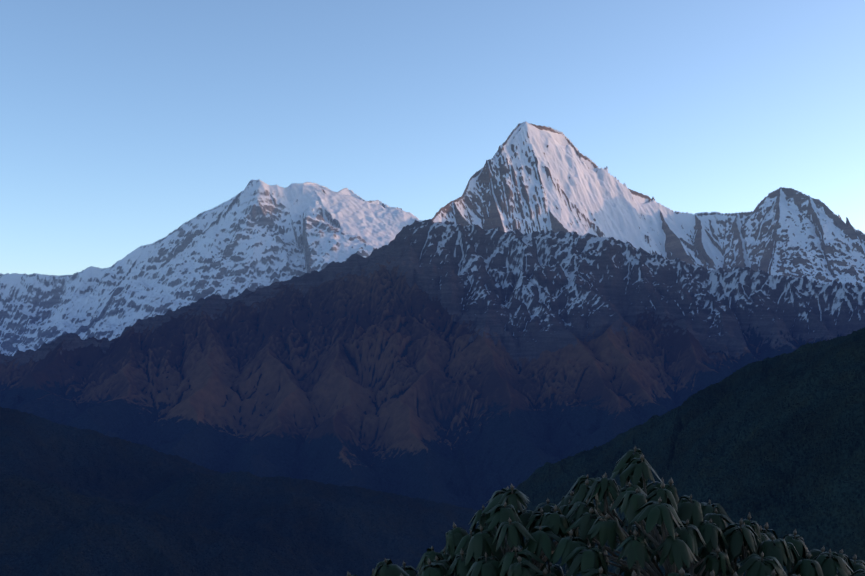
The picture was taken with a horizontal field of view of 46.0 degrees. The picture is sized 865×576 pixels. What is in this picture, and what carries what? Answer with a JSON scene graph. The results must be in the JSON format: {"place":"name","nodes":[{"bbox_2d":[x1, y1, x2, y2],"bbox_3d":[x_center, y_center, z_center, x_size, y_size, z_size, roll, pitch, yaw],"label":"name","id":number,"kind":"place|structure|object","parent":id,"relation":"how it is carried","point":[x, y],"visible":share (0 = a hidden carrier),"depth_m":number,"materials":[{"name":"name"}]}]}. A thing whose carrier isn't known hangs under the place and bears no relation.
{"place":"outdoors","nodes":[
{"label":"outdoors","id":0,"kind":"place"},
{"bbox_2d":[0,179,423,355],"bbox_3d":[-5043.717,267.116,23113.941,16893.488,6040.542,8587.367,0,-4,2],"label":"massif","id":1,"kind":"structure","parent":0,"point":[254,235],"depth_m":23305.48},
{"bbox_2d":[0,407,477,575],"bbox_3d":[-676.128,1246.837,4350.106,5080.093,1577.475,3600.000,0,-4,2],"label":"forest ridges","id":2,"kind":"object","parent":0,"point":[74,501],"visible":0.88,"depth_m":4244.42,"materials":[{"name":"plant"}]},
{"bbox_2d":[0,219,864,511],"bbox_3d":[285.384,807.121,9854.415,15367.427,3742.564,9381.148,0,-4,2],"label":"mountain ridge","id":3,"kind":"structure","parent":0,"point":[474,367],"depth_m":10802.88,"materials":[{"name":"stone"}]},
{"bbox_2d":[0,0,864,275],"label":"sky","id":4,"kind":"structure","parent":0,"point":[123,123],"materials":[{"name":"blue"}]},
{"bbox_2d":[432,121,864,287],"bbox_3d":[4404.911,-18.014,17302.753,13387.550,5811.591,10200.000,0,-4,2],"label":"mountain peak","id":5,"kind":"structure","parent":0,"point":[527,178],"depth_m":17707.87,"materials":[{"name":"white snow"}]},
{"bbox_2d":[471,327,864,575],"bbox_3d":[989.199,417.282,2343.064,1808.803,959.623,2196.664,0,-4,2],"label":"forested hillside","id":6,"kind":"structure","parent":0,"point":[776,444],"depth_m":2206.88,"materials":[{"name":"green plant"}]},
{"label":"viewpoint ground","id":7,"kind":"structure","parent":0,"visible":0},
{"bbox_2d":[347,446,864,575],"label":"rhododendron bush","id":8,"kind":"object","parent":7,"relation":"on","point":[682,531],"visible":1,"depth_m":3.94,"materials":[{"name":"green plant"}]}
]}

